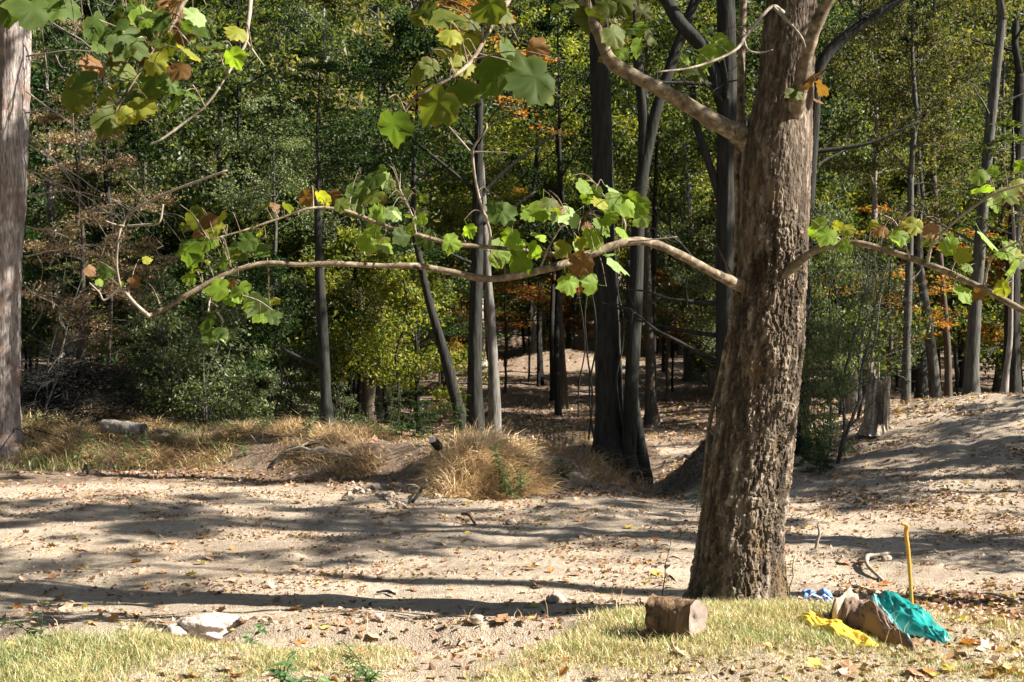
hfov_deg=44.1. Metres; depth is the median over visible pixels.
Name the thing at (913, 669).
fallen leaf
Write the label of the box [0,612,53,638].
weed plant
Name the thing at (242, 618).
stone
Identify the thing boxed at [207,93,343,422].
tree
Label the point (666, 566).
weed plant
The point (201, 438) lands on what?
weed plant
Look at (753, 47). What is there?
woodland tree
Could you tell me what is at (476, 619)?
stone
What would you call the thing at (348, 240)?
tree
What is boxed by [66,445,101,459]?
weed plant
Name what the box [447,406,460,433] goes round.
dark weed
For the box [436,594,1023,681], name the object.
grass
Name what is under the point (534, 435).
dead weed
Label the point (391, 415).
dark weed
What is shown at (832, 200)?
bushy tree
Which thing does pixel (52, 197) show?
tree
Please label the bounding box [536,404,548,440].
dead weed
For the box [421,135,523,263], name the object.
slim tree
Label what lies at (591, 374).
vine
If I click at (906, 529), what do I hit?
walking cane
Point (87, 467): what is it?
dead stick
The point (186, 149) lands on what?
woodland tree
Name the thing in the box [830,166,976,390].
tree
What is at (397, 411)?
dark weed
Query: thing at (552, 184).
slim tree
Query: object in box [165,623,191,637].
pale rock
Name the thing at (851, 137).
hillside tree
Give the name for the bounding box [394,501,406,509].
dry clod
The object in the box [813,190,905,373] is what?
bushy tree
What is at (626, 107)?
hillside tree
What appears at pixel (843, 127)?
woodland tree
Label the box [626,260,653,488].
tree
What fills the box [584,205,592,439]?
vine
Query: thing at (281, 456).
broken branch
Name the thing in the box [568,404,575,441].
dead weed
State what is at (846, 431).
bare shrub
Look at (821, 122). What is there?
hillside tree
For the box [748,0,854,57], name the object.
hillside tree
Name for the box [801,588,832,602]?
crumpled blue-white cloth
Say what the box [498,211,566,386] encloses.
slim tree
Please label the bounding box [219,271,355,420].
tree
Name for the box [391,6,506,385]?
woodland tree
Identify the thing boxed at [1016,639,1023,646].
fallen leaf
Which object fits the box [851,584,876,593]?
dead stick
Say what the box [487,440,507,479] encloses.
weed plant
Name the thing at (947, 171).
woodland tree
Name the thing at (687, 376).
tree
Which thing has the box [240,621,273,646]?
weed plant
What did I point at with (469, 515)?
dead stick
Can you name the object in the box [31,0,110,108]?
hillside tree
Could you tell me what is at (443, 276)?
tree
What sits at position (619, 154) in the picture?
slim tree
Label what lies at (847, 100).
hillside tree
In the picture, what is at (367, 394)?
tree
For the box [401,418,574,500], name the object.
straw mound
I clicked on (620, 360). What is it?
vine
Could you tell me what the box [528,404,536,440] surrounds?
dead weed
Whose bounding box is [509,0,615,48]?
hillside tree
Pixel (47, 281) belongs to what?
understory tree
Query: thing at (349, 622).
fallen leaf
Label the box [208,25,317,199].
woodland tree
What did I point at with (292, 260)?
understory tree
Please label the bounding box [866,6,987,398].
tree
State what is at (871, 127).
woodland tree
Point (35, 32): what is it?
hillside tree
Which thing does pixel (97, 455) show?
weed plant
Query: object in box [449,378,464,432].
dark weed
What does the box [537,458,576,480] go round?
weed plant
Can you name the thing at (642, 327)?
tree
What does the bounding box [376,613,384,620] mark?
fallen leaf
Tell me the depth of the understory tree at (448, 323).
38.67 m
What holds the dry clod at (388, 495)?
on the ground at (994, 428)
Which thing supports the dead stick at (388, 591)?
on the ground at (994, 428)
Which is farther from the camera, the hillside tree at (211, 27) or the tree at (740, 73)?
the hillside tree at (211, 27)
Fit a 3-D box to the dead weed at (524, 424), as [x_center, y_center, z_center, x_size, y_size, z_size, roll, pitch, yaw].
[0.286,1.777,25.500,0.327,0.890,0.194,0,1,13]
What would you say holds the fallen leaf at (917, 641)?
on the ground at (994, 428)
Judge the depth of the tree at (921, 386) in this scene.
40.82 m
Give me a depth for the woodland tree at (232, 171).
70.46 m
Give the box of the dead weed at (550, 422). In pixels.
[547,405,558,439]
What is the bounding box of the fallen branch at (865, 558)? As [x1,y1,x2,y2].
[859,549,935,580]
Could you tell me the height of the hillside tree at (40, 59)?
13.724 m
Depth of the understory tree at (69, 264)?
36.10 m
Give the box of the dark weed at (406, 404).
[399,382,414,429]
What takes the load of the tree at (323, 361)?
on the ground at (994, 428)
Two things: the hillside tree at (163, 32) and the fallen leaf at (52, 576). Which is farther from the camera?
the hillside tree at (163, 32)
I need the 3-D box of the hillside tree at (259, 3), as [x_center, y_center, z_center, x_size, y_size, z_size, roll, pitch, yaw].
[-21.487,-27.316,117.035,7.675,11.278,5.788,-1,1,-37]
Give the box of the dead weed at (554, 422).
[550,405,557,438]
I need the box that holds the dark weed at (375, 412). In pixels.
[368,391,383,426]
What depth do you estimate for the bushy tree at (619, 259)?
65.47 m
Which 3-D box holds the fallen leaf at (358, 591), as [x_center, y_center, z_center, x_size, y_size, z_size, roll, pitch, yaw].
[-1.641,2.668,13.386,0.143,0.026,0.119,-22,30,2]
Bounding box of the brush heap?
[0,355,202,450]
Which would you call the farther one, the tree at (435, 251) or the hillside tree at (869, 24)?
the hillside tree at (869, 24)
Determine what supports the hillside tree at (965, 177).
on the ground at (994, 428)
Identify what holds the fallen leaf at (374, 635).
on the ground at (994, 428)
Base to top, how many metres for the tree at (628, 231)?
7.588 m
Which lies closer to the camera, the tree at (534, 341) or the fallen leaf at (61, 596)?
the fallen leaf at (61, 596)
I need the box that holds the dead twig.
[806,524,823,553]
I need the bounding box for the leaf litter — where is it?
[0,348,1023,681]
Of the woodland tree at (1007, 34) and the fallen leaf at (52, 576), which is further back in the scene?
the woodland tree at (1007, 34)
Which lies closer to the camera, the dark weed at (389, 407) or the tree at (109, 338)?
the dark weed at (389, 407)
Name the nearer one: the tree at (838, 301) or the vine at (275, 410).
the vine at (275, 410)
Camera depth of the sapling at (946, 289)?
36.58 m
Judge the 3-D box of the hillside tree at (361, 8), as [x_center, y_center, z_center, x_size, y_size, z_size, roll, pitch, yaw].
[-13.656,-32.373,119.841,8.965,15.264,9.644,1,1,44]
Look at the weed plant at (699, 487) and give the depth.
19.54 m
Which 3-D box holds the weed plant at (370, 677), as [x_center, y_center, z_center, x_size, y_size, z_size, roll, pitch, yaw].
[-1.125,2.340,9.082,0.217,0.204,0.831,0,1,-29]
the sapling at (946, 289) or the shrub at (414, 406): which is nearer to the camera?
the shrub at (414, 406)
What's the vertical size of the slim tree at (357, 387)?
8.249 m
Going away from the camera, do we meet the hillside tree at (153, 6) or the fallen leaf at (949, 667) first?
the fallen leaf at (949, 667)
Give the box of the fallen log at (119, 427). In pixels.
[100,419,148,436]
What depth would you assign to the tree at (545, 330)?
70.96 m
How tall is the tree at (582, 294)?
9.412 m
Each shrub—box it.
[21,256,122,414]
[93,342,193,418]
[114,316,231,427]
[115,287,282,426]
[164,349,282,425]
[226,368,318,428]
[285,378,377,426]
[374,388,452,435]
[794,436,837,475]
[796,317,861,462]
[801,215,949,463]
[804,198,905,444]
[813,232,937,418]
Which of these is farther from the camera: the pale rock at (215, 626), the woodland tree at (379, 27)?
the woodland tree at (379, 27)
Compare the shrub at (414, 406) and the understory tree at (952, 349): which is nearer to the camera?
the shrub at (414, 406)
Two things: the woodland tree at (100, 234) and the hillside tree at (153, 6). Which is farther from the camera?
the hillside tree at (153, 6)
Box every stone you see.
[238,615,248,622]
[470,614,483,624]
[505,518,516,524]
[546,591,566,602]
[881,555,891,561]
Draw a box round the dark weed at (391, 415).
[383,393,398,432]
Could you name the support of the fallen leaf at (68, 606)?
on the ground at (994, 428)
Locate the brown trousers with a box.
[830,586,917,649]
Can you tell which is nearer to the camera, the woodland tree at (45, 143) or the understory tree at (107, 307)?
the understory tree at (107, 307)
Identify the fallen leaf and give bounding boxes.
[12,601,22,608]
[19,575,29,580]
[48,573,57,578]
[53,593,64,600]
[58,601,73,610]
[107,612,118,621]
[131,558,140,561]
[138,567,149,573]
[155,662,167,668]
[185,571,196,574]
[216,605,225,610]
[229,671,246,674]
[267,578,275,587]
[272,596,280,601]
[294,637,306,644]
[332,617,345,625]
[346,619,355,624]
[351,589,362,594]
[351,649,366,656]
[368,633,380,637]
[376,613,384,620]
[449,591,457,597]
[495,613,509,621]
[557,666,568,676]
[576,516,585,520]
[651,570,660,575]
[672,645,686,654]
[805,657,821,668]
[838,668,852,676]
[840,579,851,586]
[840,659,859,672]
[866,578,877,585]
[878,580,890,584]
[908,666,922,673]
[914,637,927,644]
[921,667,934,676]
[940,664,957,670]
[945,648,961,661]
[956,614,971,621]
[957,637,974,644]
[981,638,996,648]
[983,669,997,676]
[992,629,1005,639]
[1012,651,1023,657]
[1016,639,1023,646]
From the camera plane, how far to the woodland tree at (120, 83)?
53.88 m
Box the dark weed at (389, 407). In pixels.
[384,385,395,426]
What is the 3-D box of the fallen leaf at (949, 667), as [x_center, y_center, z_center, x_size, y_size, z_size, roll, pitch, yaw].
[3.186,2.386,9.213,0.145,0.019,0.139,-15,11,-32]
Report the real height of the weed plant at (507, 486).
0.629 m
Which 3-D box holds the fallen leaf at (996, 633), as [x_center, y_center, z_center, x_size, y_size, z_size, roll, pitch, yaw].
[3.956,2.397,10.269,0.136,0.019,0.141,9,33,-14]
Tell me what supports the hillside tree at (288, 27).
on the ground at (994, 428)
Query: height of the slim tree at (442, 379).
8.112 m
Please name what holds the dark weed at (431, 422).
on the ground at (994, 428)
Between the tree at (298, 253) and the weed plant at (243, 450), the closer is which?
the weed plant at (243, 450)
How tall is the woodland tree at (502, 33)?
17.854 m
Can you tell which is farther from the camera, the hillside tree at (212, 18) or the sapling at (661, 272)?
the hillside tree at (212, 18)
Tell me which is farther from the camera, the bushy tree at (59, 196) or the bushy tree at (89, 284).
the bushy tree at (59, 196)
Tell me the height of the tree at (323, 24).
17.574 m
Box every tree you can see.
[0,0,182,460]
[0,0,1023,605]
[21,96,193,370]
[21,163,182,383]
[21,186,72,334]
[21,216,80,364]
[21,219,76,370]
[21,252,73,378]
[21,273,78,392]
[22,27,98,300]
[23,76,56,256]
[24,241,212,378]
[26,184,77,361]
[26,217,176,411]
[27,73,137,358]
[27,97,61,220]
[27,120,87,338]
[29,4,97,367]
[30,0,186,382]
[30,20,117,160]
[30,61,61,165]
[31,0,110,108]
[31,45,51,70]
[37,196,182,394]
[44,239,200,397]
[55,0,151,156]
[57,1,116,174]
[61,208,159,375]
[74,241,154,394]
[78,93,201,363]
[83,114,178,192]
[86,35,257,382]
[87,281,194,382]
[88,57,232,200]
[91,33,225,373]
[103,0,345,420]
[105,0,314,396]
[106,31,211,151]
[115,249,296,426]
[120,269,264,426]
[123,180,297,386]
[139,145,230,230]
[146,0,220,33]
[151,184,307,365]
[154,44,281,207]
[158,245,349,413]
[168,205,307,393]
[186,182,366,387]
[187,4,244,97]
[189,52,271,180]
[206,3,224,41]
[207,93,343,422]
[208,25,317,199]
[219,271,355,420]
[222,60,334,203]
[228,0,364,102]
[230,243,302,378]
[235,9,275,97]
[235,39,385,196]
[239,47,398,427]
[246,0,303,62]
[246,0,503,422]
[250,180,362,410]
[259,60,381,400]
[262,1,317,84]
[264,223,428,415]
[265,0,397,405]
[283,109,439,423]
[285,215,443,401]
[286,228,355,284]
[292,173,361,413]
[294,225,520,433]
[296,91,427,237]
[298,246,423,419]
[299,215,470,421]
[303,0,373,76]
[306,7,506,436]
[309,0,396,18]
[334,0,525,403]
[341,0,408,79]
[345,249,501,435]
[355,238,486,419]
[356,275,458,410]
[363,0,415,20]
[373,79,449,162]
[383,0,561,434]
[384,0,572,436]
[387,160,517,389]
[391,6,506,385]
[397,0,443,10]
[414,105,527,338]
[417,225,468,353]
[418,0,495,63]
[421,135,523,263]
[426,12,534,365]
[426,193,468,390]
[433,260,501,355]
[434,97,535,301]
[460,236,527,360]
[461,0,591,385]
[461,171,549,357]
[462,187,585,381]
[463,266,528,322]
[469,81,588,352]
[484,0,665,409]
[486,0,585,158]
[489,59,636,322]
[490,1,542,143]
[491,110,617,321]
[491,235,577,353]
[492,0,627,415]
[492,72,626,348]
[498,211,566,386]
[498,223,593,325]
[503,169,591,400]
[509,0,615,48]
[515,283,549,336]
[521,170,626,349]
[542,288,625,349]
[558,0,754,425]
[562,233,672,332]
[566,12,715,393]
[577,222,630,296]
[587,0,752,392]
[589,0,640,476]
[599,0,817,423]
[610,1,751,371]
[612,48,677,149]
[613,23,751,355]
[614,143,711,268]
[618,190,715,391]
[618,228,680,350]
[618,259,677,353]
[619,0,688,88]
[622,0,701,483]
[625,0,763,381]
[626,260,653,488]
[627,78,715,350]
[642,192,816,341]
[642,202,715,373]
[655,216,715,384]
[661,222,818,354]
[666,263,849,366]
[671,0,765,221]
[675,249,715,329]
[680,0,866,263]
[690,0,869,278]
[700,0,746,506]
[700,170,864,301]
[702,93,839,173]
[746,18,762,76]
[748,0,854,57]
[794,0,918,455]
[810,200,947,414]
[810,253,938,382]
[811,157,1020,391]
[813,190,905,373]
[813,257,845,386]
[814,68,909,206]
[815,189,851,205]
[815,258,962,353]
[817,3,866,114]
[818,0,956,413]
[818,47,890,180]
[818,139,847,201]
[818,139,855,196]
[822,0,921,54]
[830,0,881,35]
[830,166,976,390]
[831,105,906,181]
[832,0,1008,398]
[833,122,908,195]
[834,186,914,336]
[842,35,930,176]
[843,0,932,74]
[848,0,1023,396]
[850,0,1023,387]
[850,80,1009,265]
[850,107,950,181]
[858,0,988,404]
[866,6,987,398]
[880,200,1023,395]
[894,189,995,378]
[903,0,1023,392]
[904,0,1023,395]
[908,102,1011,213]
[914,0,1023,393]
[922,119,1023,393]
[923,0,974,21]
[928,332,966,387]
[935,185,1023,319]
[936,235,1023,356]
[939,153,1010,214]
[942,29,1023,357]
[943,65,1011,202]
[950,215,1023,392]
[951,2,1023,93]
[964,271,1023,366]
[971,4,1023,113]
[971,4,1023,229]
[981,272,1023,359]
[990,203,1023,301]
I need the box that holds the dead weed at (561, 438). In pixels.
[556,422,563,441]
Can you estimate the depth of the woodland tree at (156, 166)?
60.16 m
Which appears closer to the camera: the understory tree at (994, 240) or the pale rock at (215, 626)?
the pale rock at (215, 626)
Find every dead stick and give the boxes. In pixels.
[72,462,89,473]
[376,589,395,594]
[411,483,425,502]
[461,512,476,525]
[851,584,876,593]
[972,591,1019,603]
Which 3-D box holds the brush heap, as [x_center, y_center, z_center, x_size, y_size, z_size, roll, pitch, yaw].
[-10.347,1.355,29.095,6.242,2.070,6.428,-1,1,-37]
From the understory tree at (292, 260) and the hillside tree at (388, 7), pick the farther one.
the hillside tree at (388, 7)
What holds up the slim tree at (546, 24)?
on the ground at (994, 428)
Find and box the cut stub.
[428,435,442,450]
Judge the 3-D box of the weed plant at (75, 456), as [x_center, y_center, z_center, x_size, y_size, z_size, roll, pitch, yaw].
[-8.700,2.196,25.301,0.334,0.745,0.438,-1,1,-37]
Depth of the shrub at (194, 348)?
28.23 m
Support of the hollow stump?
on the ground at (994, 428)
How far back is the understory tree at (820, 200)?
41.75 m
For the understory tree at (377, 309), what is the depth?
33.32 m
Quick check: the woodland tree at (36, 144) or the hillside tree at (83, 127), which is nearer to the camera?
the woodland tree at (36, 144)
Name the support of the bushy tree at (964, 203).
on the ground at (994, 428)
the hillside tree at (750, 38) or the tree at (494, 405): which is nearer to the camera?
the tree at (494, 405)
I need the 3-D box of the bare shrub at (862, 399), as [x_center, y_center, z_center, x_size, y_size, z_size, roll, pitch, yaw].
[7.849,-0.378,27.386,3.574,4.180,3.002,-1,1,-38]
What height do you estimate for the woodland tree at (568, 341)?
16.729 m
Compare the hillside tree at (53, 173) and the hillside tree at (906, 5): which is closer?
the hillside tree at (53, 173)
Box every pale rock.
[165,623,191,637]
[177,612,240,641]
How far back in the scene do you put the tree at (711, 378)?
45.83 m
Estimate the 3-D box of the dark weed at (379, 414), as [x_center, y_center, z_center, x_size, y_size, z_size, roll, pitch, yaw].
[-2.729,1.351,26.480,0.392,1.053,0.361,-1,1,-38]
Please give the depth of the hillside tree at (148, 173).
78.22 m
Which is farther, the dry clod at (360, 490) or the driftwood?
the driftwood
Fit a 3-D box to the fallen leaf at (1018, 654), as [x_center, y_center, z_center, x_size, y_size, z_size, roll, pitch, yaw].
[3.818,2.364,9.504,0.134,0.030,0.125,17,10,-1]
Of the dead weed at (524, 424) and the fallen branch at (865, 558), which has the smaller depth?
the fallen branch at (865, 558)
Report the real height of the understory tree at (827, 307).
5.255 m
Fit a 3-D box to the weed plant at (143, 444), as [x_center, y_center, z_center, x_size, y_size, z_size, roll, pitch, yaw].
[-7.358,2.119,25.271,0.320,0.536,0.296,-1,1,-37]
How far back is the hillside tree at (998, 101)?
91.17 m
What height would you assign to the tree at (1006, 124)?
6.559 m
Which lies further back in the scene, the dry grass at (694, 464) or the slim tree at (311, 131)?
the slim tree at (311, 131)
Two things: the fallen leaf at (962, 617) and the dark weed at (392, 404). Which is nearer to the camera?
the fallen leaf at (962, 617)
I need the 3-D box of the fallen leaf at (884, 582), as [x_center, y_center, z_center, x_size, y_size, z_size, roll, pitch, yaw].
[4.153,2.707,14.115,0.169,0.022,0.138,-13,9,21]
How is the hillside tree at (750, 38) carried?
on the ground at (994, 428)
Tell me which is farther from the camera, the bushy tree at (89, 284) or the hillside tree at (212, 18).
the hillside tree at (212, 18)
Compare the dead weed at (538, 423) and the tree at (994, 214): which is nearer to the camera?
the dead weed at (538, 423)
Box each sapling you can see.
[447,230,593,392]
[619,268,715,400]
[811,203,995,387]
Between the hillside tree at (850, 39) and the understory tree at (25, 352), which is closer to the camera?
the understory tree at (25, 352)
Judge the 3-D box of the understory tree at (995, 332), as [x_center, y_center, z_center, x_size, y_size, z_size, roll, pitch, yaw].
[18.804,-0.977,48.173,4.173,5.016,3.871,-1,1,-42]
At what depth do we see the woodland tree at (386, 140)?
55.28 m
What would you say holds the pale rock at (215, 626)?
on the ground at (994, 428)
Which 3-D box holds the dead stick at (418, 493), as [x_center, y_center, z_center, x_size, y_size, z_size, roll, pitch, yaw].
[-1.520,2.499,20.761,0.068,0.154,1.304,0,1,4]
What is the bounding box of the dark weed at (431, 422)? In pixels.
[421,409,439,437]
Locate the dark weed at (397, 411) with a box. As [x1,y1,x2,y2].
[392,386,405,433]
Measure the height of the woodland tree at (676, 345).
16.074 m
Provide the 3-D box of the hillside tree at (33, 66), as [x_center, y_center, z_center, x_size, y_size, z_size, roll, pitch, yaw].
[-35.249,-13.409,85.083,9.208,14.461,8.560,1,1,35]
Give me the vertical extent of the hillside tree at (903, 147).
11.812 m
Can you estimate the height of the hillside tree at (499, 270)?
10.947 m
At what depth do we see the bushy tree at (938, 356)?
48.57 m
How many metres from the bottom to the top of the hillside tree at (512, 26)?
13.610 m
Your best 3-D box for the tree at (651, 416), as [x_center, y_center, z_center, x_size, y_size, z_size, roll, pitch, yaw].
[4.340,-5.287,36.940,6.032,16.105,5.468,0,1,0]
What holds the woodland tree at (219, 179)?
on the ground at (994, 428)
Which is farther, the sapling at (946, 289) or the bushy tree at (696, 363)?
the bushy tree at (696, 363)
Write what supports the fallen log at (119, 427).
on the ground at (994, 428)
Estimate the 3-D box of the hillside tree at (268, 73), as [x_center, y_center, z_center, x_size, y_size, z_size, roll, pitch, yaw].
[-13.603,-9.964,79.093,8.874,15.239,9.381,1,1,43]
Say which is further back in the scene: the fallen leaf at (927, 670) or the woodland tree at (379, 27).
the woodland tree at (379, 27)
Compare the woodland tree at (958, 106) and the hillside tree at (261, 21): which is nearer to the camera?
the woodland tree at (958, 106)
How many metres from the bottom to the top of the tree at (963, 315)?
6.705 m
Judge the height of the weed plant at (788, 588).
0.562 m
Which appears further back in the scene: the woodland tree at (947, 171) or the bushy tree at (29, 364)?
the woodland tree at (947, 171)
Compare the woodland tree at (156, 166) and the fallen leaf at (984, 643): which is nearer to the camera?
the fallen leaf at (984, 643)
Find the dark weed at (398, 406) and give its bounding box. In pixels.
[391,377,410,439]
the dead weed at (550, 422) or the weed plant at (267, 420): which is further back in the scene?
the weed plant at (267, 420)
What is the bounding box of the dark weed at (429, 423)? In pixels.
[423,407,437,436]
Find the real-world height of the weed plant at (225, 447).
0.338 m
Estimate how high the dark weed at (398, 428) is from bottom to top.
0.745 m
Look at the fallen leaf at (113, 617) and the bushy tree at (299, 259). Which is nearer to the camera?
the fallen leaf at (113, 617)
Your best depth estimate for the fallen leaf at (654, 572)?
14.36 m
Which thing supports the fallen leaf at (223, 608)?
on the ground at (994, 428)
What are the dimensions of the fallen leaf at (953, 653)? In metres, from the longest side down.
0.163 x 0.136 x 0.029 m
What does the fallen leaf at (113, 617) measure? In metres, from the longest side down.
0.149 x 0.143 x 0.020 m
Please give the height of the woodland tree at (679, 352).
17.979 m
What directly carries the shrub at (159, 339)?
on the ground at (994, 428)
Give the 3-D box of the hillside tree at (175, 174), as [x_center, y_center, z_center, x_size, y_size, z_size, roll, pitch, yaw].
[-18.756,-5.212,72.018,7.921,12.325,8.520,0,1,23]
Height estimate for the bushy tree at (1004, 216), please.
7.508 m
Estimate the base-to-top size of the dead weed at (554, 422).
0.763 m
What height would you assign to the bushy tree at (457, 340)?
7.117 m
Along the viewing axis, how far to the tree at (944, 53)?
32.87 m
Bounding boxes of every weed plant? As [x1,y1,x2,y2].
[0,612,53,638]
[15,448,54,466]
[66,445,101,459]
[69,432,84,461]
[84,428,102,462]
[118,431,131,465]
[127,444,152,466]
[136,433,149,454]
[151,430,181,445]
[193,426,204,447]
[203,436,230,451]
[230,440,248,455]
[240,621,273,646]
[245,412,272,430]
[263,649,302,681]
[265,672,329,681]
[295,410,328,435]
[337,640,382,681]
[370,421,384,438]
[376,423,405,434]
[409,424,433,439]
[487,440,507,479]
[497,463,532,498]
[511,466,527,491]
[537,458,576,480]
[652,537,680,595]
[658,477,674,496]
[689,481,701,511]
[783,556,798,597]
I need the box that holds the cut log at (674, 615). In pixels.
[645,593,707,638]
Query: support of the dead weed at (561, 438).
on the ground at (994, 428)
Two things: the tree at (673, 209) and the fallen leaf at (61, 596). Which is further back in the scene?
the tree at (673, 209)
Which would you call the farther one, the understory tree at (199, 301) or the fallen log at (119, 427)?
the understory tree at (199, 301)
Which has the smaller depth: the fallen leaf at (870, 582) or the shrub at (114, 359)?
the fallen leaf at (870, 582)
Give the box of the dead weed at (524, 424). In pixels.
[518,407,529,441]
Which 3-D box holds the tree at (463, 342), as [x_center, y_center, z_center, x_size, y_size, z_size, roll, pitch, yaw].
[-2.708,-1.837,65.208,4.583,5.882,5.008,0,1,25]
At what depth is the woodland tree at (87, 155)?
68.68 m
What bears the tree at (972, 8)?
on the ground at (994, 428)
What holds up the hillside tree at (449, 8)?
on the ground at (994, 428)
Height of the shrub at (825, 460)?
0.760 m
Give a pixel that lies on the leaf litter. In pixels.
(972, 602)
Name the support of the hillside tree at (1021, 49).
on the ground at (994, 428)
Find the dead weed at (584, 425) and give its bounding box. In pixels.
[580,410,588,441]
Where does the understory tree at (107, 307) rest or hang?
on the ground at (994, 428)
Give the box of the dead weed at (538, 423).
[532,405,543,445]
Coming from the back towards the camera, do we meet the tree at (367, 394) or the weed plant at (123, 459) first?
the tree at (367, 394)
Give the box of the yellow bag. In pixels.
[798,611,878,646]
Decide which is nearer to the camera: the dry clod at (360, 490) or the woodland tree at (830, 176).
the dry clod at (360, 490)
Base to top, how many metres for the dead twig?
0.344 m
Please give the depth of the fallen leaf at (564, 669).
9.04 m
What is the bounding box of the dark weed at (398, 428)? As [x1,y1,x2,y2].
[389,408,407,441]
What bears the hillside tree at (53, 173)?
on the ground at (994, 428)
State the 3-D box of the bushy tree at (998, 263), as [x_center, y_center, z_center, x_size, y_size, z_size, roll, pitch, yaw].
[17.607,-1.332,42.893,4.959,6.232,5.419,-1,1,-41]
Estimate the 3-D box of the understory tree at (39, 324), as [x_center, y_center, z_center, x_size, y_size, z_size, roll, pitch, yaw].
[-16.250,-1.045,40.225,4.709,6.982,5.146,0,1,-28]
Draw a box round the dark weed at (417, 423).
[406,407,424,437]
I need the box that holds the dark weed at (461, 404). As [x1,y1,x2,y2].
[450,389,468,436]
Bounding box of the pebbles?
[0,446,1022,656]
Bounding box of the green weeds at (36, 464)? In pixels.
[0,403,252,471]
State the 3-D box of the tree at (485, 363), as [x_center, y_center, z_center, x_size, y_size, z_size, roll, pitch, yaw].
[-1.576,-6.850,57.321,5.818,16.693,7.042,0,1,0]
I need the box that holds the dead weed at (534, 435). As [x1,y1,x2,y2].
[531,405,537,442]
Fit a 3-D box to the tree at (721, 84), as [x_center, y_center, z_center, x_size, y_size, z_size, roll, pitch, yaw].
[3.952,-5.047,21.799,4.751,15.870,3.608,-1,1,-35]
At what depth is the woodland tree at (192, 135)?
37.83 m
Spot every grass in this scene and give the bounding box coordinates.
[0,381,674,498]
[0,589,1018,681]
[0,616,420,681]
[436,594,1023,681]
[661,423,810,492]
[811,392,1023,444]
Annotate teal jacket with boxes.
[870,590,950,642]
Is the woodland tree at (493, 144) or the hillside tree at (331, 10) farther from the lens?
the hillside tree at (331, 10)
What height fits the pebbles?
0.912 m
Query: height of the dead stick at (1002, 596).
0.106 m
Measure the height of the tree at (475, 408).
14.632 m
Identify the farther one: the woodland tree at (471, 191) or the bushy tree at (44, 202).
the woodland tree at (471, 191)
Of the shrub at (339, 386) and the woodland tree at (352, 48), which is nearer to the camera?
the shrub at (339, 386)
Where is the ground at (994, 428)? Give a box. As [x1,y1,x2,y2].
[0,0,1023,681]
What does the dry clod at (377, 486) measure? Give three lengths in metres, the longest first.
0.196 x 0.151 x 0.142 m
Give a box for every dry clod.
[348,494,355,500]
[354,486,364,493]
[372,483,381,489]
[381,491,395,496]
[383,492,392,499]
[392,496,403,499]
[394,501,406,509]
[407,484,418,492]
[432,493,440,498]
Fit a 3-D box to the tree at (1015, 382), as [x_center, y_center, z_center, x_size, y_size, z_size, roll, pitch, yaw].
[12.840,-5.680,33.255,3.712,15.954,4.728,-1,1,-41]
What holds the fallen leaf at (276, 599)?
on the ground at (994, 428)
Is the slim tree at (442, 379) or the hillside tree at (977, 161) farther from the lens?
the hillside tree at (977, 161)
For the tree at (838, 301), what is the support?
on the ground at (994, 428)
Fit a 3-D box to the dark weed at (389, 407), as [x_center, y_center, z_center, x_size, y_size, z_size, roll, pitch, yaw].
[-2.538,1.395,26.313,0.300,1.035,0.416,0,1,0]
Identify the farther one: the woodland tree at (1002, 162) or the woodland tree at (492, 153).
the woodland tree at (492, 153)
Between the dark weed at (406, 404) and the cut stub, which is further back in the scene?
the dark weed at (406, 404)
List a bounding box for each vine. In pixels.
[274,315,282,421]
[394,278,407,428]
[577,218,585,417]
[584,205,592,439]
[589,294,596,452]
[616,261,624,434]
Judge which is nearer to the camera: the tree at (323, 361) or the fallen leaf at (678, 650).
the fallen leaf at (678, 650)
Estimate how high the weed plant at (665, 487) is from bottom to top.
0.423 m
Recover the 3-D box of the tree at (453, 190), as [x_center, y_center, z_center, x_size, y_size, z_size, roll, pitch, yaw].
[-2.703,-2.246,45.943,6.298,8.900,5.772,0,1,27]
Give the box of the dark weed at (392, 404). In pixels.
[384,374,400,437]
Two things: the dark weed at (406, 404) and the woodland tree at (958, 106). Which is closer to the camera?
the dark weed at (406, 404)
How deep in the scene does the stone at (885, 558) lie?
15.23 m
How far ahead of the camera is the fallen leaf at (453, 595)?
13.20 m
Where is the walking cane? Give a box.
[901,522,913,603]
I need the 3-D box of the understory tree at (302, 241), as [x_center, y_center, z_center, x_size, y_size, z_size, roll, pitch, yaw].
[-6.904,-1.141,37.517,5.114,7.321,5.588,1,1,33]
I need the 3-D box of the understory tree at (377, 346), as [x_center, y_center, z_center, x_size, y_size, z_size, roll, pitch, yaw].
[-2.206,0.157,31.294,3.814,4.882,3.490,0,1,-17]
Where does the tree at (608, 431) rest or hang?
on the ground at (994, 428)
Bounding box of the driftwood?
[282,431,363,467]
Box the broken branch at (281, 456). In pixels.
[271,442,319,466]
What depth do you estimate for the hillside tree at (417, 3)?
115.80 m
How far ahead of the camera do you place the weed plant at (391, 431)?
25.92 m
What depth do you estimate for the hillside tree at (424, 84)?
83.60 m
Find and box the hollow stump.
[856,362,890,435]
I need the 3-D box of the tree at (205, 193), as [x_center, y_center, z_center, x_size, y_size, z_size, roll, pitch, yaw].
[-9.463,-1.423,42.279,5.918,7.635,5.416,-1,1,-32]
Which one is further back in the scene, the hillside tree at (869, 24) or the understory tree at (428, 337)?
the hillside tree at (869, 24)
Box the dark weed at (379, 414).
[372,380,387,426]
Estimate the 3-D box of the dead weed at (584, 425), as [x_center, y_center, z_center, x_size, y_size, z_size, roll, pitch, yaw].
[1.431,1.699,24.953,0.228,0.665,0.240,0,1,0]

